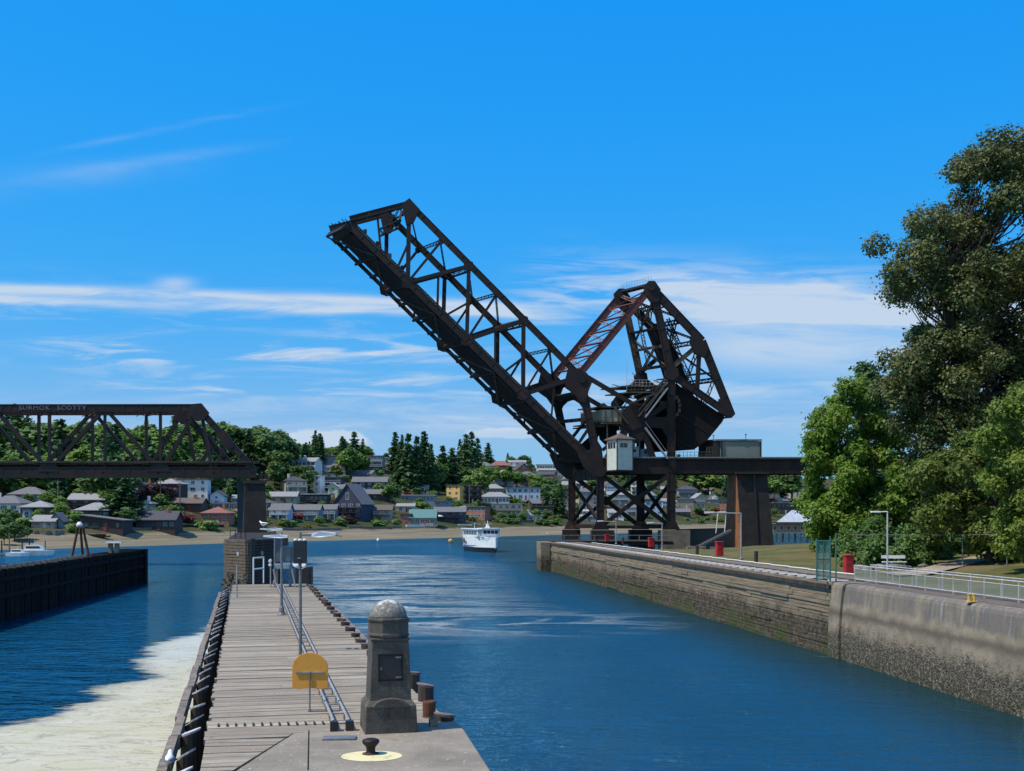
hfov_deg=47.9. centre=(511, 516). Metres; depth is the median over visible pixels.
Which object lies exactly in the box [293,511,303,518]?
shrub
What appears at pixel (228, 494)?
conifer
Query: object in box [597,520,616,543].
quay lamp
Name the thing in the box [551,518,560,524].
shrub
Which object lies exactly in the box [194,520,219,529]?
shrub
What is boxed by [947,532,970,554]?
tall shrub
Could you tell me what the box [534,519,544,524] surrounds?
shrub
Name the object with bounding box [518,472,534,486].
house
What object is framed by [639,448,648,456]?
deck cabinet
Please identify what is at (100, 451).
conifer
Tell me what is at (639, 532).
tower footing
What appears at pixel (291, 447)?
broadleaf tree
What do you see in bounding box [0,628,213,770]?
floating foam
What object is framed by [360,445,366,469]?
conifer
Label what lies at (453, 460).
conifer
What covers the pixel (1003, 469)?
lime tree
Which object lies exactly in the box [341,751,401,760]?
painted disc
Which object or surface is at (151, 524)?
window
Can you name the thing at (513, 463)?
house
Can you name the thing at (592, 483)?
broadleaf tree
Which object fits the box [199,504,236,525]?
house
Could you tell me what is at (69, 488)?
shrub
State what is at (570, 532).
tower footing
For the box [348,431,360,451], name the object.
conifer
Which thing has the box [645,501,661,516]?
house
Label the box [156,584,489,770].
timber pier
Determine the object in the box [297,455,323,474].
house
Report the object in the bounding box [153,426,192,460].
broadleaf tree
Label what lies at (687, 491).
house
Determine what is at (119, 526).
house
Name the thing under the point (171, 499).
broadleaf tree
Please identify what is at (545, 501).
conifer
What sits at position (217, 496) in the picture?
house
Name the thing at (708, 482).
broadleaf tree
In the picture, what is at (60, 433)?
conifer
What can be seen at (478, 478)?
broadleaf tree
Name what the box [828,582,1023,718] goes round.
lock wall
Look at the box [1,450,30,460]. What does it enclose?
broadleaf tree
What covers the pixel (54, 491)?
broadleaf tree
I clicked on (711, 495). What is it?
house
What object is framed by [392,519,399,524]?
shrub
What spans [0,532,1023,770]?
water
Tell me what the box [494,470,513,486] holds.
house
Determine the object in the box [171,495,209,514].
house
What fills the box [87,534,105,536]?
beached skiff
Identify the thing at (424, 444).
conifer
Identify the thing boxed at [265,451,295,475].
broadleaf tree
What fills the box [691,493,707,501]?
house
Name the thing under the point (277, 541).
junction box
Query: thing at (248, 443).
broadleaf tree
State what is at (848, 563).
red equipment box
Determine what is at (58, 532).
sea wall
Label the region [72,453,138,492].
broadleaf tree
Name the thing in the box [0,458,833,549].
hillside
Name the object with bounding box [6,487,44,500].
house
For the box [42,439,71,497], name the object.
conifer
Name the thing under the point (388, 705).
granite monument
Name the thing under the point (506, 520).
shrub
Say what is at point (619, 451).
control cabin
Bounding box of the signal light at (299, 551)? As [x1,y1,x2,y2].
[293,539,306,563]
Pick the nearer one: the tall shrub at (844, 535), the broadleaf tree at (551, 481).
the tall shrub at (844, 535)
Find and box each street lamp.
[260,527,282,586]
[263,532,288,614]
[299,531,336,655]
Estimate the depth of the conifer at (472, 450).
690.91 m
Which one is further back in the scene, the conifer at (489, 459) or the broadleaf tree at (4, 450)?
the conifer at (489, 459)
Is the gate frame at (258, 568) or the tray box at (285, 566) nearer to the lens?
the tray box at (285, 566)
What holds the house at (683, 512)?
on the hillside
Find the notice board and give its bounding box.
[292,652,338,711]
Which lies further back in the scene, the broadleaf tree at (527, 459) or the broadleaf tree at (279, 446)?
the broadleaf tree at (527, 459)
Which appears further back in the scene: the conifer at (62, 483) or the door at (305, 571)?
the conifer at (62, 483)
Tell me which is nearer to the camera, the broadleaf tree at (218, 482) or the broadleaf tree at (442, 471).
the broadleaf tree at (218, 482)
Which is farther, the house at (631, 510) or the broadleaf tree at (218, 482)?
the house at (631, 510)
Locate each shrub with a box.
[12,517,32,526]
[64,523,76,532]
[65,511,83,516]
[65,513,79,522]
[66,486,78,492]
[136,479,179,504]
[164,505,183,511]
[170,504,181,510]
[182,512,195,522]
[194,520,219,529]
[211,486,218,492]
[265,484,274,490]
[276,518,291,526]
[289,520,296,526]
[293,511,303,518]
[302,524,311,527]
[332,518,347,525]
[342,514,359,522]
[371,519,387,526]
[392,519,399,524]
[402,489,412,494]
[413,501,424,507]
[452,500,464,505]
[499,517,513,523]
[511,498,521,502]
[512,518,522,523]
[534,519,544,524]
[543,520,551,524]
[549,515,561,520]
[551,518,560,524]
[831,527,863,556]
[837,528,894,566]
[856,514,898,546]
[884,532,947,566]
[892,523,958,558]
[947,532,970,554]
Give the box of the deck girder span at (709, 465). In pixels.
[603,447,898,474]
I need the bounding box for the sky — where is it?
[0,0,1023,478]
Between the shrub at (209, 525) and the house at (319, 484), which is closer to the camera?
the shrub at (209, 525)
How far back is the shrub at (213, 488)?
464.94 m
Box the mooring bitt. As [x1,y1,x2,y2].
[965,594,977,601]
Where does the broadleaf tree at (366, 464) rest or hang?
on the hillside
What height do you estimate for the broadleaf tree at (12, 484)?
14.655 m
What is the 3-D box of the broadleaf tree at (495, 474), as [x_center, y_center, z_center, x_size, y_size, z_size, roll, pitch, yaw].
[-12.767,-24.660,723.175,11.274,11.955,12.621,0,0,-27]
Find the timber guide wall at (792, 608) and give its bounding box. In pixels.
[537,541,898,654]
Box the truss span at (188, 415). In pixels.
[0,403,259,477]
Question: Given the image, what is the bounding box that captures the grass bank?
[641,543,1023,597]
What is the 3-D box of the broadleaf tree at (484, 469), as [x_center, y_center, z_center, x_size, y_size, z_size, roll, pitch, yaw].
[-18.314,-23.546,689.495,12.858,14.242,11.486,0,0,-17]
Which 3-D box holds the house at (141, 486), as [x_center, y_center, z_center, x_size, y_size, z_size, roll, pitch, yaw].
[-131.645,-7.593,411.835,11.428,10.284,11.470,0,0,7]
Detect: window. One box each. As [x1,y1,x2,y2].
[92,523,98,527]
[136,522,141,526]
[149,522,154,526]
[162,522,167,526]
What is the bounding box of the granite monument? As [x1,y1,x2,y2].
[360,599,416,734]
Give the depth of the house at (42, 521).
347.00 m
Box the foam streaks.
[339,556,443,624]
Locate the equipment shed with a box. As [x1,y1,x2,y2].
[698,434,761,456]
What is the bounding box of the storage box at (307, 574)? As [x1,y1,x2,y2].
[295,566,312,583]
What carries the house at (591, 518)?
on the hillside
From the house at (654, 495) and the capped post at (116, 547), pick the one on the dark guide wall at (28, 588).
the capped post at (116, 547)
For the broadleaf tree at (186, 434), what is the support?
on the hillside
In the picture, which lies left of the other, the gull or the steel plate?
the gull
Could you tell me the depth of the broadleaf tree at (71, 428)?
474.30 m
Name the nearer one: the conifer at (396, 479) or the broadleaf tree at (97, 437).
the broadleaf tree at (97, 437)
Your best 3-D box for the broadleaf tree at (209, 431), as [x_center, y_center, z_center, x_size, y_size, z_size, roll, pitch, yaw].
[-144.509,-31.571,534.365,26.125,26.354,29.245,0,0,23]
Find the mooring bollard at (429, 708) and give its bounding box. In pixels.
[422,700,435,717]
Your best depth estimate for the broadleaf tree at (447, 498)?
585.12 m
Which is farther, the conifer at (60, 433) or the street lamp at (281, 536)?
the conifer at (60, 433)
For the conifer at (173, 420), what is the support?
on the hillside
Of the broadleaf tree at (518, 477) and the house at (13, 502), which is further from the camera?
the broadleaf tree at (518, 477)
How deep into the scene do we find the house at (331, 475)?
587.01 m
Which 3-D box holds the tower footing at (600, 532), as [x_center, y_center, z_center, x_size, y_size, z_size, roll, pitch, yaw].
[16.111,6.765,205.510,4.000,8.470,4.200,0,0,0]
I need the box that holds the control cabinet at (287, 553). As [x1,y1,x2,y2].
[276,546,292,585]
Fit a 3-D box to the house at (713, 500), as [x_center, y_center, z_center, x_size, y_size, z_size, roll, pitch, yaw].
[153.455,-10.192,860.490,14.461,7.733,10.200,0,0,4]
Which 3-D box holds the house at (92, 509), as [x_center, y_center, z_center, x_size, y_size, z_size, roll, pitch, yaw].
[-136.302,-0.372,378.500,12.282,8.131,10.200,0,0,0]
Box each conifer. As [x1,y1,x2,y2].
[10,403,17,425]
[11,416,26,427]
[23,415,34,422]
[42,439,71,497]
[46,418,77,455]
[80,428,94,444]
[94,431,120,491]
[95,441,102,459]
[98,478,150,517]
[107,423,124,453]
[142,435,158,479]
[169,416,187,456]
[216,435,227,453]
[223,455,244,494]
[226,485,231,501]
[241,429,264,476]
[297,444,310,458]
[300,442,309,457]
[310,436,320,456]
[316,433,327,463]
[336,436,347,470]
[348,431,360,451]
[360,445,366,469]
[385,432,399,469]
[389,441,412,485]
[391,433,428,492]
[403,436,434,491]
[418,431,436,483]
[425,444,441,491]
[436,445,457,488]
[445,447,463,484]
[456,439,463,468]
[458,434,476,481]
[468,431,480,468]
[474,438,484,467]
[483,443,495,463]
[540,485,550,505]
[550,490,560,513]
[554,484,567,516]
[623,475,630,492]
[678,475,687,479]
[688,475,706,493]
[719,476,726,498]
[776,475,787,497]
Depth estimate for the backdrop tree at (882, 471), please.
134.31 m
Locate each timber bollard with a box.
[696,545,698,554]
[754,551,757,561]
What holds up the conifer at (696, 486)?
on the hillside
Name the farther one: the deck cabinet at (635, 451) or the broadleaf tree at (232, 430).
the broadleaf tree at (232, 430)
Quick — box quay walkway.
[570,543,1023,607]
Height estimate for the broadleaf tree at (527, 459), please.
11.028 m
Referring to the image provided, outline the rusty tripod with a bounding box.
[71,522,89,557]
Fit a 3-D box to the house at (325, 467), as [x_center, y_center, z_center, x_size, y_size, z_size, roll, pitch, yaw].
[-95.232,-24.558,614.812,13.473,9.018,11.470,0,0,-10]
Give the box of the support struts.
[273,569,295,587]
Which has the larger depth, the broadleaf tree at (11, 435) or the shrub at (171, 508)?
the broadleaf tree at (11, 435)
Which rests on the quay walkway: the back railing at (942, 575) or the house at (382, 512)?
the back railing at (942, 575)
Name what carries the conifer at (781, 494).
on the hillside
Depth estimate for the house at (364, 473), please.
616.01 m
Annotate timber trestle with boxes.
[547,535,673,548]
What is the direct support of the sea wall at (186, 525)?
on the hillside
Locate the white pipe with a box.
[597,543,853,574]
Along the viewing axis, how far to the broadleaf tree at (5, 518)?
325.15 m
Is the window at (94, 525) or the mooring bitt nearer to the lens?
the mooring bitt
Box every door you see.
[275,564,288,568]
[296,568,309,583]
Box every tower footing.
[562,530,579,539]
[590,530,614,545]
[628,530,651,548]
[658,530,689,548]
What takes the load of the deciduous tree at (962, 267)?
on the grass bank
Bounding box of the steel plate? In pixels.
[322,735,356,740]
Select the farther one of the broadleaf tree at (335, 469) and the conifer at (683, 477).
the conifer at (683, 477)
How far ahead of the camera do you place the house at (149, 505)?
396.30 m
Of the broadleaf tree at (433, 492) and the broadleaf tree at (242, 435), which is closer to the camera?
the broadleaf tree at (242, 435)
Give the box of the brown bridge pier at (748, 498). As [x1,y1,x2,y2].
[725,472,773,547]
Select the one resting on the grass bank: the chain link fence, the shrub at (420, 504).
the chain link fence
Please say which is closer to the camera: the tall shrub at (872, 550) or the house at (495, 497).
the tall shrub at (872, 550)
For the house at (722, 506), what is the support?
on the hillside
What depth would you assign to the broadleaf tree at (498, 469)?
751.79 m
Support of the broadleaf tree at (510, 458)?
on the hillside
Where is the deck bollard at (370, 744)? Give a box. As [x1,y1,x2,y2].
[362,738,378,755]
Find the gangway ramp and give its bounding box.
[699,529,731,545]
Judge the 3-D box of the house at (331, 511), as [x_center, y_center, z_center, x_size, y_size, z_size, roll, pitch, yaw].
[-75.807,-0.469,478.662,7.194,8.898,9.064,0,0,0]
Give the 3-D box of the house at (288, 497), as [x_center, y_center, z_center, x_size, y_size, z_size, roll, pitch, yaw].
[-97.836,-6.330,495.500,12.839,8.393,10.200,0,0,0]
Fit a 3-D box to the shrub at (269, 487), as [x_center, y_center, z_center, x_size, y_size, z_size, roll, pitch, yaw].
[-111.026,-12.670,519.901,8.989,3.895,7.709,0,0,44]
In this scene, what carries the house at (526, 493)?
on the hillside
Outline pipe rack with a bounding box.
[276,584,353,731]
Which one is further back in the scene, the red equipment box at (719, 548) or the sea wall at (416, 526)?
the sea wall at (416, 526)
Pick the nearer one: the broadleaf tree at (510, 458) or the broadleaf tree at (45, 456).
the broadleaf tree at (45, 456)
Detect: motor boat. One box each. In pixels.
[5,546,30,555]
[24,545,54,554]
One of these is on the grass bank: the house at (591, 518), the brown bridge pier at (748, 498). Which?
the brown bridge pier at (748, 498)
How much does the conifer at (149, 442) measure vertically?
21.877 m
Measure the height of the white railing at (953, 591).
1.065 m
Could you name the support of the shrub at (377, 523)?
on the hillside
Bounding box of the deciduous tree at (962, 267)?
[859,120,1023,514]
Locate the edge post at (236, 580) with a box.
[236,565,237,596]
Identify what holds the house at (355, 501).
on the hillside
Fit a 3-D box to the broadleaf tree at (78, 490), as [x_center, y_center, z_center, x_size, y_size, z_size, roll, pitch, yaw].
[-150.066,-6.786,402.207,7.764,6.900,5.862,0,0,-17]
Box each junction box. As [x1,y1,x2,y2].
[276,538,279,545]
[283,538,287,545]
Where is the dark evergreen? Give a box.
[848,359,893,471]
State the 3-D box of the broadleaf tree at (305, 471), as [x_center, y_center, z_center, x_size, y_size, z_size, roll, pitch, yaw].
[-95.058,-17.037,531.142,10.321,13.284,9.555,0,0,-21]
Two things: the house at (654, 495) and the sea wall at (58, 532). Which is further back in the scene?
the house at (654, 495)
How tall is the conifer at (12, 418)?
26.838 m
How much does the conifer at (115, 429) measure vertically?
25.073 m
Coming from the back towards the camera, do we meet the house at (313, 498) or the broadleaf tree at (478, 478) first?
the broadleaf tree at (478, 478)
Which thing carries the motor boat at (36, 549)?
on the water
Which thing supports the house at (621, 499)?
on the hillside
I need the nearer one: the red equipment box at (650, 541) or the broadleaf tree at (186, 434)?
the red equipment box at (650, 541)
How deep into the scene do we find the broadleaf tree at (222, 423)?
614.72 m
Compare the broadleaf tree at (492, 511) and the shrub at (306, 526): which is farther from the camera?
the broadleaf tree at (492, 511)
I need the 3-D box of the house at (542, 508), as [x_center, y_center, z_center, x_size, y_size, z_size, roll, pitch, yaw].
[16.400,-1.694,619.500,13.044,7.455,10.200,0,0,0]
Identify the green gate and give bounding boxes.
[816,533,836,580]
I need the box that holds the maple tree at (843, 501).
[790,374,947,551]
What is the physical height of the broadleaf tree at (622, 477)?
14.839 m
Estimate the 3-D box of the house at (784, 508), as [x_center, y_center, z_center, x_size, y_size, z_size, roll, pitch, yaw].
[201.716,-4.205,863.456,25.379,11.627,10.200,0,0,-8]
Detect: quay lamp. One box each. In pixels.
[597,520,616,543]
[647,522,663,549]
[705,511,742,559]
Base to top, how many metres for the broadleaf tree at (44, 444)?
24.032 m
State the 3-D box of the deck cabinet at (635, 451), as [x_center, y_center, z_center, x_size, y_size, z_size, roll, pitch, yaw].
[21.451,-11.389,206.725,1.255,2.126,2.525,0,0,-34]
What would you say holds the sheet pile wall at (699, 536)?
in the water
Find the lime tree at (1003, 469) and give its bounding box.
[969,381,1023,564]
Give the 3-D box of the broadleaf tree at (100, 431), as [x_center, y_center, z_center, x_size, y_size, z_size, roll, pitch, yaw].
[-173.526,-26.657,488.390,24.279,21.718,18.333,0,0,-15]
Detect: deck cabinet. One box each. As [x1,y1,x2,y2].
[633,446,638,456]
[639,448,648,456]
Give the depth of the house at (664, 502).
794.04 m
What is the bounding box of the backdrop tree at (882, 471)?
[836,443,970,530]
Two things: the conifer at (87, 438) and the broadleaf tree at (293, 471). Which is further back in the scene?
the broadleaf tree at (293, 471)
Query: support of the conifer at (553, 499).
on the hillside
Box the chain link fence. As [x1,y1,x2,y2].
[853,534,1007,566]
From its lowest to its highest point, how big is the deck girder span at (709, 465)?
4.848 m
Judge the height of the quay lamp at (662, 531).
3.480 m
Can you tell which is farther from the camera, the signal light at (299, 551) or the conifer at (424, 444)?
the conifer at (424, 444)
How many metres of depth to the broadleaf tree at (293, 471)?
529.14 m
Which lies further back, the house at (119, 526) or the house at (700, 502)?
the house at (700, 502)
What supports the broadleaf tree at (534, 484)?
on the hillside
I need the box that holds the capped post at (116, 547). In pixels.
[106,542,123,552]
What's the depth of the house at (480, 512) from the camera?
556.94 m
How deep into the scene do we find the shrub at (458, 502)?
587.05 m
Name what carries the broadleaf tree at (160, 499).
on the hillside
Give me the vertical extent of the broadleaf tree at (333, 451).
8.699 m
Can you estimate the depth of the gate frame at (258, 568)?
71.32 m
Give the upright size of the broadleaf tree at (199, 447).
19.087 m
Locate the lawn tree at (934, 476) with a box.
[897,378,1023,562]
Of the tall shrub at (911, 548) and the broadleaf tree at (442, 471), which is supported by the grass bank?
the tall shrub at (911, 548)
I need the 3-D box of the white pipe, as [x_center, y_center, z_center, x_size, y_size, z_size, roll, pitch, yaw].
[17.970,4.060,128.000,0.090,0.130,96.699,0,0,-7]
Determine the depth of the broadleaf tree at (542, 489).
664.24 m
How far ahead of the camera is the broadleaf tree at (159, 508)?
383.85 m
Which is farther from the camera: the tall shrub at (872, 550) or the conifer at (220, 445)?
the conifer at (220, 445)
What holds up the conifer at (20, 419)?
on the hillside
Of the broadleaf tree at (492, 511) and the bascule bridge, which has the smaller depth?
the bascule bridge
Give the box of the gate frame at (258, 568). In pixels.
[253,557,263,583]
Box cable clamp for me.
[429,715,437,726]
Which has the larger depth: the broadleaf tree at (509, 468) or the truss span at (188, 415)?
the broadleaf tree at (509, 468)
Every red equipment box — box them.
[604,534,609,541]
[648,537,653,546]
[715,541,723,555]
[842,554,853,572]
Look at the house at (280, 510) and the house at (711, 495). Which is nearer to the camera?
the house at (280, 510)
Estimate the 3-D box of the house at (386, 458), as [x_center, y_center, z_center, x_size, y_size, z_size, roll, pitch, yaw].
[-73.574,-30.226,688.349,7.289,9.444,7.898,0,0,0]
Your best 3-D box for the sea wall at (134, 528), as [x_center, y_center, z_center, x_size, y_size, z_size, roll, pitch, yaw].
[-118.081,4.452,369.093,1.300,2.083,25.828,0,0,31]
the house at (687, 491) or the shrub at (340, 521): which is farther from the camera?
the house at (687, 491)
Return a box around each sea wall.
[31,530,64,535]
[133,527,151,529]
[183,524,223,526]
[283,528,341,530]
[348,526,401,528]
[406,525,436,526]
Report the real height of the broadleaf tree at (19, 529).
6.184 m
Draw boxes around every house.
[0,493,32,512]
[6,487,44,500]
[18,501,54,516]
[20,508,34,517]
[28,515,58,527]
[51,512,70,527]
[67,493,107,509]
[73,503,116,516]
[78,514,134,535]
[131,480,154,501]
[136,496,158,510]
[136,508,184,535]
[154,478,189,497]
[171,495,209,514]
[177,478,212,500]
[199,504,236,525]
[208,490,228,502]
[209,503,236,509]
[230,495,236,502]
[266,499,276,514]
[267,503,294,520]
[269,492,301,503]
[278,474,307,493]
[293,504,324,520]
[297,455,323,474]
[300,494,331,503]
[311,475,326,493]
[322,455,337,463]
[322,463,346,474]
[322,474,337,476]
[323,504,339,519]
[325,477,345,490]
[327,482,339,497]
[332,484,374,520]
[338,484,360,492]
[345,470,378,477]
[351,477,389,489]
[365,455,385,471]
[365,489,387,501]
[371,505,394,521]
[385,457,392,467]
[395,503,416,512]
[397,484,429,493]
[397,495,436,506]
[399,513,411,523]
[408,509,437,527]
[433,507,466,523]
[434,501,453,506]
[447,484,463,501]
[463,485,482,503]
[465,506,493,520]
[481,462,494,467]
[482,492,509,502]
[483,484,504,493]
[490,503,522,518]
[492,461,510,468]
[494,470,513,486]
[505,485,540,500]
[508,460,525,466]
[512,463,532,472]
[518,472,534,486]
[525,498,549,505]
[526,509,543,520]
[530,506,554,516]
[536,464,560,475]
[536,470,557,479]
[559,481,567,487]
[564,497,576,513]
[576,486,595,503]
[578,500,595,521]
[604,479,621,490]
[605,491,629,505]
[606,509,624,520]
[624,504,635,515]
[631,481,646,494]
[645,491,656,500]
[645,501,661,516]
[660,498,677,508]
[676,486,697,497]
[676,498,694,509]
[676,509,690,517]
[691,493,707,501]
[694,499,705,510]
[702,488,714,492]
[707,491,718,498]
[707,497,726,503]
[719,501,726,511]
[769,491,779,497]
[770,496,790,502]
[770,503,795,513]
[772,510,810,544]
[788,492,803,498]
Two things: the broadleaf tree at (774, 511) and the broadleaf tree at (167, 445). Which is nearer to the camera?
the broadleaf tree at (167, 445)
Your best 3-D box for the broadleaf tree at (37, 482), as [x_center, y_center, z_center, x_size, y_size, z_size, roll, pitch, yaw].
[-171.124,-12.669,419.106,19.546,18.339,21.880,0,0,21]
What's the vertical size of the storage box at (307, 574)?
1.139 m
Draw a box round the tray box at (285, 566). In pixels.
[274,564,291,586]
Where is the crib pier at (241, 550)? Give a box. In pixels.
[221,530,279,590]
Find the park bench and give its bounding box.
[881,555,905,564]
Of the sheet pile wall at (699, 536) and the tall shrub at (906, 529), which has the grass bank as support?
the tall shrub at (906, 529)
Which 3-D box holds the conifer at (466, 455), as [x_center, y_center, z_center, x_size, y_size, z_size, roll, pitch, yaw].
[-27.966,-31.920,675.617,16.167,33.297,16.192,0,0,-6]
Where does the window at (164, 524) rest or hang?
in the house at (167, 521)
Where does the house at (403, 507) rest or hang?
on the hillside
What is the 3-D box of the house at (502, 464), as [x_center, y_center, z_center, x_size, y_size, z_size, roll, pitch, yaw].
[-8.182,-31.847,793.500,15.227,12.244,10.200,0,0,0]
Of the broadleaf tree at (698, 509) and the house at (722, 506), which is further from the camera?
the house at (722, 506)
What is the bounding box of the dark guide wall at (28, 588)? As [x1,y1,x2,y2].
[0,549,147,622]
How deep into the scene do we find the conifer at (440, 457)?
654.67 m
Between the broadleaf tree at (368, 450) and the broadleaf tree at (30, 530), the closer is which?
the broadleaf tree at (30, 530)
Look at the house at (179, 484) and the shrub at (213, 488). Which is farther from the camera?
the shrub at (213, 488)
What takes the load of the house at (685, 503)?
on the hillside
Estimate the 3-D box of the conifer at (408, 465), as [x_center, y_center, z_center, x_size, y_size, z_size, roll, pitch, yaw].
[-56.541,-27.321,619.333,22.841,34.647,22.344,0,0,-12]
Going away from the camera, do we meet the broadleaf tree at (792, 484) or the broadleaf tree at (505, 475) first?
the broadleaf tree at (505, 475)
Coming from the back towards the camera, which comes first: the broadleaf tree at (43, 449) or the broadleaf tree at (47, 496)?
the broadleaf tree at (43, 449)
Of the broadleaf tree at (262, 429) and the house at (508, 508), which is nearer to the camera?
the house at (508, 508)
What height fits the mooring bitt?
0.390 m
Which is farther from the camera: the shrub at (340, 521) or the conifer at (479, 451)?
the conifer at (479, 451)
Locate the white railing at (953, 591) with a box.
[854,565,1023,602]
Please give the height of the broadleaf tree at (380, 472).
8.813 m
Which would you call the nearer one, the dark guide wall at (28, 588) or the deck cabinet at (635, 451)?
the dark guide wall at (28, 588)
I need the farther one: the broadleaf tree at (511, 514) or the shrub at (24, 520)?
the broadleaf tree at (511, 514)
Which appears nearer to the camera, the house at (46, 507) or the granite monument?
the granite monument
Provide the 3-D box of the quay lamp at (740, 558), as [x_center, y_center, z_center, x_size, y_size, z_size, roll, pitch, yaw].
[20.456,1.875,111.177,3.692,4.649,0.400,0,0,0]
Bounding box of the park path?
[879,554,993,574]
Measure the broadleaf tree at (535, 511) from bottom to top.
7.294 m
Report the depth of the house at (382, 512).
494.00 m
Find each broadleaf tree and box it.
[0,419,15,459]
[0,426,28,451]
[0,478,32,495]
[0,507,20,522]
[0,512,12,524]
[0,524,12,544]
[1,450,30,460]
[7,521,28,540]
[10,420,52,448]
[19,424,62,455]
[20,456,68,490]
[21,493,36,501]
[23,527,33,538]
[30,427,54,455]
[31,508,44,517]
[37,491,55,503]
[41,453,67,460]
[44,488,64,497]
[50,504,70,514]
[52,496,68,503]
[53,502,68,509]
[63,422,102,451]
[66,443,101,460]
[66,478,77,492]
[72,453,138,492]
[72,488,91,492]
[73,431,102,449]
[94,428,129,450]
[95,421,119,428]
[97,489,114,505]
[118,448,140,460]
[118,507,138,522]
[119,428,143,452]
[132,423,158,433]
[135,431,162,448]
[135,447,169,482]
[136,478,153,482]
[143,428,174,449]
[151,494,171,506]
[151,505,169,510]
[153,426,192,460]
[162,491,176,502]
[177,424,198,456]
[178,420,225,448]
[182,452,212,478]
[188,439,218,460]
[210,478,227,487]
[216,421,231,426]
[221,424,243,457]
[222,487,234,493]
[227,428,253,456]
[250,425,270,433]
[250,428,264,466]
[252,432,277,469]
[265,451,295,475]
[266,429,302,455]
[266,460,288,488]
[266,492,272,500]
[273,440,287,451]
[285,466,299,478]
[295,465,313,483]
[297,444,319,457]
[311,470,320,476]
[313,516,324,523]
[329,465,342,474]
[330,446,338,454]
[336,446,363,475]
[352,452,371,470]
[363,446,374,454]
[372,483,384,488]
[373,468,384,476]
[380,482,401,502]
[410,487,420,494]
[429,490,437,496]
[434,461,448,488]
[444,496,453,500]
[458,466,478,480]
[461,471,492,489]
[477,465,491,475]
[490,467,499,480]
[490,508,495,515]
[494,467,503,471]
[496,512,506,517]
[498,469,511,485]
[505,456,516,462]
[505,465,513,472]
[508,512,517,517]
[511,471,526,486]
[517,455,531,464]
[518,512,527,519]
[523,473,533,482]
[527,474,547,488]
[529,481,537,486]
[530,508,540,514]
[540,484,550,497]
[540,509,552,519]
[541,477,560,490]
[548,483,567,498]
[583,480,595,487]
[620,475,635,480]
[645,481,652,486]
[686,475,724,494]
[693,506,703,512]
[767,475,777,479]
[768,478,783,493]
[771,508,779,514]
[777,475,802,501]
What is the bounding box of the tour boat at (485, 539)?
[461,520,502,552]
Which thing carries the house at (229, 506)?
on the hillside
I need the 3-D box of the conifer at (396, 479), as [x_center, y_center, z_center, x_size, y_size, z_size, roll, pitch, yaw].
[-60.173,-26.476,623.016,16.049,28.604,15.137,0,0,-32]
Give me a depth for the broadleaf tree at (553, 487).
659.00 m
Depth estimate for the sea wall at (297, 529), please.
436.10 m
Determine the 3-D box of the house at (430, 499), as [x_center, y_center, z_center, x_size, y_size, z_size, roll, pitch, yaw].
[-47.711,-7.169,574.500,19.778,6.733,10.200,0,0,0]
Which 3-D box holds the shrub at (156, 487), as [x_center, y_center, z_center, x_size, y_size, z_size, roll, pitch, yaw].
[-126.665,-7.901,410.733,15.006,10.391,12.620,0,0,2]
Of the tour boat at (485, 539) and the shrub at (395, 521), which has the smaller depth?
the tour boat at (485, 539)
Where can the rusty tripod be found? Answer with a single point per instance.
(80, 526)
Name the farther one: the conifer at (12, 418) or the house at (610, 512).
the house at (610, 512)
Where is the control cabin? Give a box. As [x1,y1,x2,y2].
[604,431,635,471]
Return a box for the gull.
[163,749,174,768]
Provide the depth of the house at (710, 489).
962.47 m
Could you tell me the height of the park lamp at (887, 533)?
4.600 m
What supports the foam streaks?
on the water
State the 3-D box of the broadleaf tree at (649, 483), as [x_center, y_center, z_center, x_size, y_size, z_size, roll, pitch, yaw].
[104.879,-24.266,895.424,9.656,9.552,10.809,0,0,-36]
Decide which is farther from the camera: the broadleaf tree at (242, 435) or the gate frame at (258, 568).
the broadleaf tree at (242, 435)
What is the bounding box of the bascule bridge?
[325,198,734,529]
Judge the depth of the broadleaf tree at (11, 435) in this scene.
465.87 m
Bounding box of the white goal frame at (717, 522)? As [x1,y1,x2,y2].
[715,513,725,532]
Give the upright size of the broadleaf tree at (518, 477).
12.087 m
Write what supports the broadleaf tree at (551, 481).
on the hillside
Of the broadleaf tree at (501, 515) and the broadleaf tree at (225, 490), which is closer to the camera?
the broadleaf tree at (225, 490)
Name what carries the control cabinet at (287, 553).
on the timber pier at (249, 710)
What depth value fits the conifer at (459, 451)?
683.39 m
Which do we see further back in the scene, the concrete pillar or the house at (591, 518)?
the house at (591, 518)
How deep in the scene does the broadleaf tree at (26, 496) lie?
386.14 m
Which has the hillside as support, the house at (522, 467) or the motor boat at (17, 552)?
the house at (522, 467)
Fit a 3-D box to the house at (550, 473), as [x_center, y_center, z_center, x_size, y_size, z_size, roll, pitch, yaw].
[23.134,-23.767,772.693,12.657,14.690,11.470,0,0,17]
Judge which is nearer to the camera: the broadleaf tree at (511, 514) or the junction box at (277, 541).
the junction box at (277, 541)
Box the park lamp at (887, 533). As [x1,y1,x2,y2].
[870,511,887,569]
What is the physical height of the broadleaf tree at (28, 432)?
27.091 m
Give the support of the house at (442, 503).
on the hillside
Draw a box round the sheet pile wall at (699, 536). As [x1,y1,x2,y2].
[680,528,725,548]
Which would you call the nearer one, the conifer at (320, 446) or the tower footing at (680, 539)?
the tower footing at (680, 539)
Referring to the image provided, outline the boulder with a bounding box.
[862,567,874,570]
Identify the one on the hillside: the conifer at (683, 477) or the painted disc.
the conifer at (683, 477)
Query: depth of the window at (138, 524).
371.91 m
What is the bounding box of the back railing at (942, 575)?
[870,564,1023,596]
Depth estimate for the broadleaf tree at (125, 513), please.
368.71 m
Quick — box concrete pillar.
[237,474,269,531]

